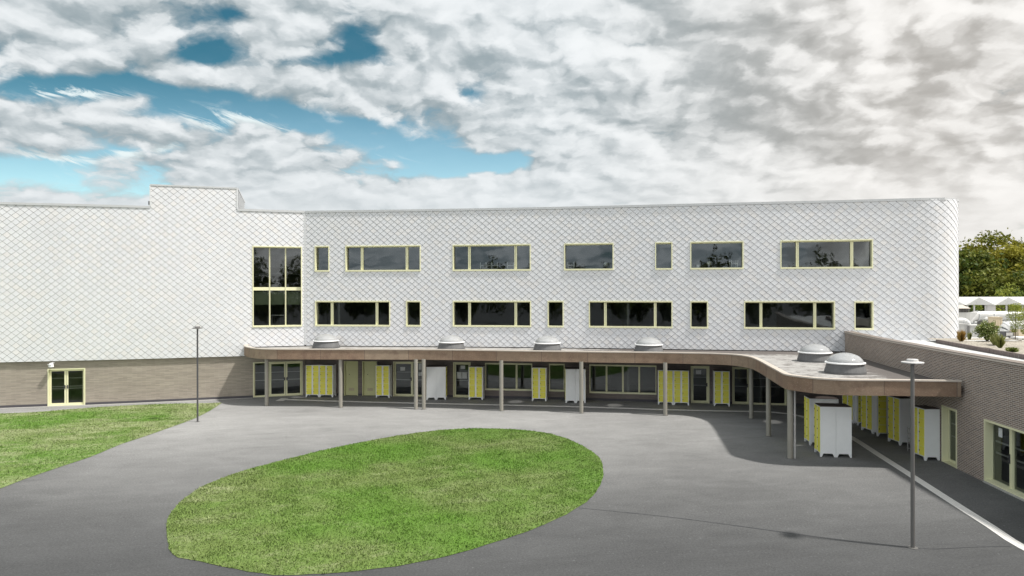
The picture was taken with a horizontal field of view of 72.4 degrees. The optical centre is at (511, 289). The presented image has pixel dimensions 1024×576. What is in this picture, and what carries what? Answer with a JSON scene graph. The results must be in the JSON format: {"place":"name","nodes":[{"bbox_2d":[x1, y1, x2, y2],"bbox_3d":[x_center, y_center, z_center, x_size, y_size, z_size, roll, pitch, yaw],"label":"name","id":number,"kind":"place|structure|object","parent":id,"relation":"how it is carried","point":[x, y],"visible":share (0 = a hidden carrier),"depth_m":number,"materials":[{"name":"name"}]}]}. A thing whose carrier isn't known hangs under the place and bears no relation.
{"place":"outdoors","nodes":[
{"label":"outdoors","id":0,"kind":"place"},
{"bbox_2d":[0,402,220,487],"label":"lawn","id":1,"kind":"structure","parent":0,"point":[45,440],"depth_m":32.05,"materials":[{"name":"green plant"}]},
{"bbox_2d":[165,427,603,574],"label":"lawn","id":2,"kind":"structure","parent":0,"point":[331,531],"depth_m":20.94,"materials":[{"name":"green plant"}]},
{"bbox_2d":[0,394,1023,575],"bbox_3d":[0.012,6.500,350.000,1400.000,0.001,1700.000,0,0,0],"label":"ground","id":3,"kind":"structure","parent":0,"point":[106,512],"depth_m":21.80,"materials":[{"name":"grey asphalt"}]},
{"bbox_2d":[0,398,243,408],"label":"wall edge strip","id":4,"kind":"object","parent":3,"relation":"on","point":[122,403],"depth_m":40.26,"materials":[{"name":"concrete"}]},
{"bbox_2d":[192,326,201,421],"bbox_3d":[-15.576,4.163,34.671,0.490,4.730,0.490,0,0,0],"label":"street lamp","id":5,"kind":"object","parent":3,"relation":"on","point":[197,327],"visible":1,"depth_m":34.63,"materials":[{"name":"grey metal"}]},
{"bbox_2d":[306,364,321,396],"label":"locker","id":6,"kind":"object","parent":3,"relation":"on","point":[312,379],"visible":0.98,"depth_m":42.64,"materials":[{"name":"yellow metal"}]},
{"bbox_2d":[319,364,335,396],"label":"locker","id":7,"kind":"object","parent":3,"relation":"on","point":[327,379],"visible":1,"depth_m":42.56,"materials":[{"name":"yellow metal"}]},
{"bbox_2d":[376,364,391,397],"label":"locker","id":8,"kind":"object","parent":3,"relation":"on","point":[383,379],"visible":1,"depth_m":42.31,"materials":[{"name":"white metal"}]},
{"bbox_2d":[426,365,436,399],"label":"locker","id":9,"kind":"object","parent":3,"relation":"on","point":[430,381],"visible":0.99,"depth_m":41.47,"materials":[{"name":"white metal"}]},
{"bbox_2d":[436,365,446,399],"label":"locker","id":10,"kind":"object","parent":3,"relation":"on","point":[441,381],"visible":1,"depth_m":41.47,"materials":[{"name":"white metal"}]},
{"bbox_2d":[469,365,483,399],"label":"locker","id":11,"kind":"object","parent":3,"relation":"on","point":[476,381],"visible":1,"depth_m":41.49,"materials":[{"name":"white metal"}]},
{"bbox_2d":[0,184,958,407],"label":"school building","id":12,"kind":"structure","parent":3,"relation":"on","point":[107,304],"depth_m":41.10,"materials":[{"name":"white tile"}]},
{"bbox_2d":[47,368,84,405],"bbox_3d":[-25.266,5.495,39.760,1.907,2.100,0.229,0,0,-14],"label":"glazed door","id":13,"kind":"structure","parent":12,"relation":"in","point":[66,386],"depth_m":39.73,"materials":[{"name":"yellow metal"}]},
{"bbox_2d":[252,246,301,326],"bbox_3d":[-14.375,-0.209,42.916,2.870,4.930,0.332,0,0,-18],"label":"window","id":14,"kind":"structure","parent":12,"relation":"in","point":[269,288],"depth_m":42.85,"materials":[{"name":"yellow metal"}]},
{"bbox_2d":[272,315,282,324],"bbox_3d":[-14.786,2.147,44.155,0.800,1.161,0.800,0,0,0],"label":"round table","id":15,"kind":"object","parent":12,"relation":"in","point":[274,318],"visible":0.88,"depth_m":43.94,"materials":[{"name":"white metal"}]},
{"bbox_2d":[253,361,302,397],"bbox_3d":[-14.380,5.461,43.049,2.890,2.130,0.230,0,0,-18],"label":"glazed door","id":16,"kind":"structure","parent":12,"relation":"in","point":[285,363],"depth_m":43.16,"materials":[{"name":"yellow metal"}]},
{"bbox_2d":[315,246,328,271],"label":"window","id":17,"kind":"structure","parent":12,"relation":"in","point":[316,247],"depth_m":43.19,"materials":[{"name":"yellow metal"}]},
{"bbox_2d":[344,361,357,395],"bbox_3d":[-9.926,5.453,43.247,0.891,2.130,0.170,0,0,6],"label":"solid door","id":18,"kind":"structure","parent":12,"relation":"in","point":[350,367],"depth_m":43.26,"materials":[{"name":"beige paint"}]},
{"bbox_2d":[315,301,389,326],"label":"window","id":19,"kind":"structure","parent":12,"relation":"in","point":[316,302],"depth_m":43.07,"materials":[{"name":"yellow metal"}]},
{"bbox_2d":[362,361,376,395],"bbox_3d":[-8.747,5.451,43.132,0.938,2.130,0.170,0,0,6],"label":"solid door","id":20,"kind":"structure","parent":12,"relation":"in","point":[368,367],"depth_m":43.16,"materials":[{"name":"beige paint"}]},
{"bbox_2d":[345,245,420,271],"bbox_3d":[-7.891,-1.931,42.942,4.724,1.590,0.342,0,0,6],"label":"window","id":21,"kind":"structure","parent":12,"relation":"in","point":[407,246],"depth_m":42.93,"materials":[{"name":"yellow metal"}]},
{"bbox_2d":[393,361,421,396],"bbox_3d":[-6.304,5.446,42.916,1.962,2.130,0.234,0,0,6],"label":"glazed door","id":22,"kind":"structure","parent":12,"relation":"in","point":[394,363],"depth_m":42.93,"materials":[{"name":"yellow metal"}]},
{"bbox_2d":[406,301,420,326],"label":"window","id":23,"kind":"structure","parent":12,"relation":"in","point":[407,325],"depth_m":42.61,"materials":[{"name":"yellow metal"}]},
{"bbox_2d":[453,362,470,396],"bbox_3d":[-3.024,5.441,42.521,1.084,2.130,0.230,0,0,7],"label":"glazed door","id":24,"kind":"structure","parent":12,"relation":"in","point":[460,375],"depth_m":42.53,"materials":[{"name":"yellow metal"}]},
{"bbox_2d":[453,244,530,270],"bbox_3d":[-1.221,-1.943,42.142,4.751,1.590,0.338,0,0,8],"label":"window","id":25,"kind":"structure","parent":12,"relation":"in","point":[515,245],"depth_m":42.05,"materials":[{"name":"yellow metal"}]},
{"bbox_2d":[453,301,530,326],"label":"window","id":26,"kind":"structure","parent":12,"relation":"in","point":[469,302],"depth_m":42.02,"materials":[{"name":"yellow metal"}]},
{"bbox_2d":[485,363,531,390],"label":"window","id":27,"kind":"structure","parent":12,"relation":"in","point":[510,389],"depth_m":42.07,"materials":[{"name":"yellow metal"}]},
{"bbox_2d":[548,301,563,326],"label":"window","id":28,"kind":"structure","parent":12,"relation":"in","point":[548,301],"depth_m":41.47,"materials":[{"name":"yellow metal"}]},
{"bbox_2d":[549,364,564,391],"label":"window","id":29,"kind":"structure","parent":12,"relation":"in","point":[561,390],"depth_m":41.62,"materials":[{"name":"yellow metal"}]},
{"bbox_2d":[564,243,613,269],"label":"window","id":30,"kind":"structure","parent":12,"relation":"in","point":[567,244],"depth_m":41.18,"materials":[{"name":"yellow metal"}]},
{"bbox_2d":[589,364,655,394],"bbox_3d":[6.482,5.223,40.990,3.875,1.690,0.218,0,0,11],"label":"window","id":31,"kind":"structure","parent":12,"relation":"in","point":[609,392],"depth_m":40.97,"materials":[{"name":"yellow metal"}]},
{"bbox_2d":[589,301,672,327],"bbox_3d":[6.891,1.423,40.806,4.798,1.570,0.340,0,0,11],"label":"window","id":32,"kind":"structure","parent":12,"relation":"in","point":[605,302],"depth_m":40.71,"materials":[{"name":"yellow metal"}]},
{"bbox_2d":[655,242,671,269],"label":"window","id":33,"kind":"structure","parent":12,"relation":"in","point":[655,242],"depth_m":40.32,"materials":[{"name":"yellow metal"}]},
{"bbox_2d":[690,301,707,328],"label":"window","id":34,"kind":"structure","parent":12,"relation":"in","point":[690,301],"depth_m":39.93,"materials":[{"name":"yellow metal"}]},
{"bbox_2d":[691,366,708,402],"bbox_3d":[10.784,5.416,40.179,1.039,2.130,0.230,0,0,11],"label":"glazed door","id":35,"kind":"structure","parent":12,"relation":"in","point":[701,367],"depth_m":40.14,"materials":[{"name":"yellow metal"}]},
{"bbox_2d":[690,241,743,269],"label":"window","id":36,"kind":"structure","parent":12,"relation":"in","point":[708,242],"depth_m":39.79,"materials":[{"name":"yellow metal"}]},
{"bbox_2d":[732,367,786,405],"bbox_3d":[13.975,5.410,39.595,2.961,2.130,0.231,0,0,10],"label":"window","id":37,"kind":"structure","parent":12,"relation":"in","point":[733,368],"depth_m":39.71,"materials":[{"name":"yellow metal"}]},
{"bbox_2d":[744,301,834,329],"bbox_3d":[15.481,1.407,39.184,4.805,1.570,0.341,0,0,10],"label":"window","id":38,"kind":"structure","parent":12,"relation":"in","point":[760,302],"depth_m":39.10,"materials":[{"name":"yellow metal"}]},
{"bbox_2d":[780,239,872,268],"bbox_3d":[17.385,-1.976,38.819,4.799,1.590,0.352,0,0,11],"label":"window","id":39,"kind":"structure","parent":12,"relation":"in","point":[851,241],"depth_m":38.70,"materials":[{"name":"yellow metal"}]},
{"bbox_2d":[854,301,873,329],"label":"window","id":40,"kind":"structure","parent":12,"relation":"in","point":[872,302],"depth_m":38.37,"materials":[{"name":"yellow metal"}]},
{"bbox_2d":[532,366,546,400],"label":"locker","id":41,"kind":"object","parent":3,"relation":"on","point":[539,382],"visible":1,"depth_m":40.96,"materials":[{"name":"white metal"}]},
{"bbox_2d":[564,367,575,402],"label":"locker","id":42,"kind":"object","parent":3,"relation":"on","point":[570,387],"visible":1,"depth_m":40.22,"materials":[{"name":"white metal"}]},
{"bbox_2d":[575,367,585,402],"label":"locker","id":43,"kind":"object","parent":3,"relation":"on","point":[577,382],"visible":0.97,"depth_m":40.21,"materials":[{"name":"white metal"}]},
{"bbox_2d":[243,334,962,458],"bbox_3d":[0.211,4.560,34.773,34.793,3.880,14.422,0,0,11],"label":"canopy","id":44,"kind":"object","parent":3,"relation":"on","point":[816,368],"visible":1,"depth_m":36.18,"materials":[{"name":"beige metal"}]},
{"bbox_2d":[276,398,1023,549],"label":"guidance strip","id":45,"kind":"object","parent":3,"relation":"on","point":[993,528],"visible":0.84,"depth_m":25.06,"materials":[{"name":"white concrete"}]},
{"bbox_2d":[658,369,672,404],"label":"locker","id":46,"kind":"object","parent":3,"relation":"on","point":[669,385],"visible":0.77,"depth_m":39.52,"materials":[{"name":"yellow metal"}]},
{"bbox_2d":[673,369,688,404],"bbox_3d":[9.575,5.502,39.650,0.858,1.962,0.600,0,0,11],"label":"locker","id":47,"kind":"object","parent":3,"relation":"on","point":[680,385],"visible":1,"depth_m":39.39,"materials":[{"name":"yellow metal"}]},
{"bbox_2d":[713,370,729,405],"bbox_3d":[11.752,5.498,39.313,0.858,1.962,0.600,0,0,10],"label":"locker","id":48,"kind":"object","parent":3,"relation":"on","point":[721,386],"visible":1,"depth_m":39.04,"materials":[{"name":"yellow metal"}]},
{"bbox_2d":[583,508,1012,548],"bbox_3d":[7.191,6.483,18.862,11.110,0.001,0.890,0,0,17],"label":"asphalt joint","id":49,"kind":"object","parent":3,"relation":"on","point":[821,537],"visible":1,"depth_m":18.26,"materials":[{"name":"grey asphalt"}]},
{"bbox_2d":[804,395,823,444],"bbox_3d":[12.741,5.496,29.566,0.600,1.962,0.858,0,0,9],"label":"locker","id":50,"kind":"object","parent":3,"relation":"on","point":[810,401],"visible":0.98,"depth_m":29.20,"materials":[{"name":"yellow metal"}]},
{"bbox_2d":[814,403,835,456],"bbox_3d":[12.311,5.497,27.567,0.600,1.962,0.858,0,0,9],"label":"locker","id":51,"kind":"object","parent":3,"relation":"on","point":[824,428],"visible":1,"depth_m":27.16,"materials":[{"name":"white metal"}]},
{"bbox_2d":[820,396,838,402],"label":"locker","id":52,"kind":"object","parent":3,"relation":"on","point":[830,399],"visible":0.2,"depth_m":29.09,"materials":[{"name":"white metal"}]},
{"bbox_2d":[830,403,851,457],"bbox_3d":[12.904,5.496,27.477,0.600,1.962,0.858,0,0,9],"label":"locker","id":53,"kind":"object","parent":3,"relation":"on","point":[843,428],"visible":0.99,"depth_m":27.06,"materials":[{"name":"white metal"}]},
{"bbox_2d":[842,395,854,423],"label":"locker","id":54,"kind":"object","parent":3,"relation":"on","point":[849,400],"visible":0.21,"depth_m":34.01,"materials":[{"name":"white metal"}]},
{"bbox_2d":[855,396,860,424],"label":"locker","id":55,"kind":"object","parent":3,"relation":"on","point":[857,409],"visible":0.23,"depth_m":33.44,"materials":[{"name":"white metal"}]},
{"bbox_2d":[861,396,871,432],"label":"locker","id":56,"kind":"object","parent":3,"relation":"on","point":[866,412],"visible":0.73,"depth_m":31.98,"materials":[{"name":"yellow metal"}]},
{"bbox_2d":[872,396,887,435],"bbox_3d":[16.595,5.489,31.162,0.858,1.962,0.600,0,0,7],"label":"locker","id":57,"kind":"object","parent":3,"relation":"on","point":[879,414],"visible":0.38,"depth_m":30.91,"materials":[{"name":"white metal"}]},
{"bbox_2d":[888,396,909,445],"bbox_3d":[16.382,5.489,29.557,0.600,1.962,0.858,0,0,-3],"label":"locker","id":58,"kind":"object","parent":3,"relation":"on","point":[898,415],"visible":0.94,"depth_m":29.18,"materials":[{"name":"white metal"}]},
{"bbox_2d":[901,359,923,549],"bbox_3d":[10.073,4.107,17.600,0.524,4.750,0.524,0,0,0],"label":"street lamp","id":59,"kind":"object","parent":3,"relation":"on","point":[912,362],"visible":1,"depth_m":17.56,"materials":[{"name":"grey metal"}]},
{"bbox_2d":[915,405,939,460],"bbox_3d":[15.925,5.490,26.973,0.600,1.962,0.858,0,0,-1],"label":"locker","id":60,"kind":"object","parent":3,"relation":"on","point":[927,431],"visible":0.81,"depth_m":26.55,"materials":[{"name":"white metal"}]},
{"bbox_2d":[844,321,1023,500],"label":"brick wing","id":61,"kind":"structure","parent":3,"relation":"on","point":[982,428],"depth_m":25.01,"materials":[{"name":"brick"}]},
{"bbox_2d":[941,405,956,468],"bbox_3d":[16.320,5.406,25.884,0.320,2.130,1.108,0,0,7],"label":"glazed door","id":62,"kind":"structure","parent":61,"relation":"in","point":[945,411],"depth_m":26.37,"materials":[{"name":"yellow metal"}]},
{"bbox_2d":[956,330,966,341],"bbox_3d":[22.369,2.235,34.863,0.446,0.730,0.476,0,0,0],"label":"grass tuft","id":63,"kind":"object","parent":61,"relation":"on","point":[960,336],"visible":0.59,"depth_m":34.79,"materials":[{"name":"brown plant"}]},
{"bbox_2d":[959,323,967,336],"bbox_3d":[25.778,2.324,40.600,0.841,0.779,0.860,0,0,0],"label":"plant box","id":64,"kind":"object","parent":61,"relation":"on","point":[963,326],"visible":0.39,"depth_m":40.20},
{"bbox_2d":[959,305,969,320],"bbox_3d":[30.161,1.864,48.050,1.230,1.684,2.300,0,0,0],"label":"air handling unit","id":65,"kind":"object","parent":61,"relation":"on","point":[963,312],"visible":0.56,"depth_m":47.00,"materials":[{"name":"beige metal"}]},
{"bbox_2d":[959,318,970,324],"bbox_3d":[26.182,2.172,41.500,2.098,1.082,0.370,0,0,0],"label":"duct elbow","id":66,"kind":"object","parent":61,"relation":"on","point":[964,320],"visible":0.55,"depth_m":41.34,"materials":[{"name":"white metal"}]},
{"bbox_2d":[967,332,971,339],"bbox_3d":[23.771,2.359,36.373,0.233,0.476,0.233,0,0,0],"label":"plant","id":67,"kind":"object","parent":61,"relation":"on","point":[969,335],"visible":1,"depth_m":36.33,"materials":[{"name":"green plant"}]},
{"bbox_2d":[968,325,978,336],"bbox_3d":[26.461,2.365,40.400,0.586,0.696,0.860,0,0,0],"label":"plant box","id":68,"kind":"object","parent":61,"relation":"on","point":[971,328],"visible":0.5,"depth_m":40.00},
{"bbox_2d":[971,320,1001,340],"bbox_3d":[23.418,2.013,34.424,1.344,1.147,1.192,0,0,0],"label":"flowering shrub","id":69,"kind":"object","parent":61,"relation":"on","point":[986,329],"visible":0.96,"depth_m":34.27,"materials":[{"name":"green plant"}]},
{"bbox_2d":[989,333,999,344],"bbox_3d":[22.716,2.293,32.946,0.470,0.613,0.488,0,0,0],"label":"grass tuft","id":70,"kind":"object","parent":61,"relation":"on","point":[992,338],"visible":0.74,"depth_m":32.92,"materials":[{"name":"green plant"}]},
{"bbox_2d":[988,317,1002,333],"bbox_3d":[29.511,2.171,42.750,0.594,1.072,0.560,0,0,0],"label":"plant box","id":71,"kind":"object","parent":61,"relation":"on","point":[998,320],"visible":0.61,"depth_m":42.50,"materials":[{"name":"beige wood"}]},
{"bbox_2d":[970,311,1023,324],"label":"horizontal duct","id":72,"kind":"object","parent":61,"relation":"on","point":[978,317],"visible":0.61,"depth_m":47.20,"materials":[{"name":"grey metal"}]},
{"bbox_2d":[994,333,1005,347],"bbox_3d":[21.862,2.245,31.358,0.470,0.712,0.482,0,0,0],"label":"grass tuft","id":73,"kind":"object","parent":61,"relation":"on","point":[999,342],"visible":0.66,"depth_m":31.30,"materials":[{"name":"green plant"}]},
{"bbox_2d":[1000,331,1013,338],"bbox_3d":[26.427,2.391,37.350,0.628,0.361,0.500,0,0,0],"label":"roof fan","id":74,"kind":"object","parent":61,"relation":"on","point":[1008,334],"visible":0.62,"depth_m":37.20},
{"bbox_2d":[998,321,1022,335],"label":"duct elbow","id":75,"kind":"object","parent":61,"relation":"on","point":[1006,326],"visible":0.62,"depth_m":39.33,"materials":[{"name":"white metal"}]},
{"bbox_2d":[1005,347,1018,351],"bbox_3d":[20.761,2.466,29.062,0.536,0.272,0.538,0,0,0],"label":"plant","id":76,"kind":"object","parent":61,"relation":"on","point":[1010,349],"visible":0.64,"depth_m":28.98,"materials":[{"name":"green plant"}]},
{"bbox_2d":[1006,303,1023,339],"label":"young tree","id":77,"kind":"object","parent":61,"relation":"on","point":[1015,320],"visible":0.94,"depth_m":36.30,"materials":[{"name":"green plant"}]},
{"bbox_2d":[1009,329,1023,335],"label":"plant box","id":78,"kind":"object","parent":61,"relation":"on","point":[1018,333],"visible":0.29,"depth_m":41.03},
{"bbox_2d":[1015,310,1023,333],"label":"young tree","id":79,"kind":"object","parent":61,"relation":"on","point":[1022,320],"visible":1,"depth_m":35.55,"materials":[{"name":"green plant"}]},
{"bbox_2d":[968,305,982,311],"bbox_3d":[40.516,3.588,60.369,3.659,5.916,3.272,0,0,0],"label":"bush","id":80,"kind":"object","parent":3,"relation":"on","point":[978,307],"visible":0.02,"depth_m":60.45,"materials":[{"name":"green plant"}]},
{"bbox_2d":[959,245,1014,311],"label":"tree","id":81,"kind":"object","parent":3,"relation":"on","point":[977,277],"visible":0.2,"depth_m":71.02,"materials":[{"name":"green plant"}]},
{"bbox_2d":[959,227,1023,278],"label":"tree","id":82,"kind":"object","parent":3,"relation":"on","point":[1013,253],"visible":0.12,"depth_m":75.28,"materials":[{"name":"green plant"}]},
{"bbox_2d":[959,297,1023,323],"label":"white shelter","id":83,"kind":"object","parent":3,"relation":"on","point":[989,303],"visible":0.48,"depth_m":55.42,"materials":[{"name":"white metal"}]},
{"bbox_2d":[982,270,1023,310],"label":"tree","id":84,"kind":"object","parent":3,"relation":"on","point":[1017,277],"visible":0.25,"depth_m":68.59,"materials":[{"name":"green plant"}]},
{"bbox_2d":[992,282,1023,310],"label":"bush","id":85,"kind":"object","parent":3,"relation":"on","point":[1009,294],"visible":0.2,"depth_m":62.58,"materials":[{"name":"green plant"}]},
{"bbox_2d":[0,0,1023,249],"label":"sky","id":86,"kind":"structure","parent":0,"point":[299,105],"materials":[{"name":"white"}]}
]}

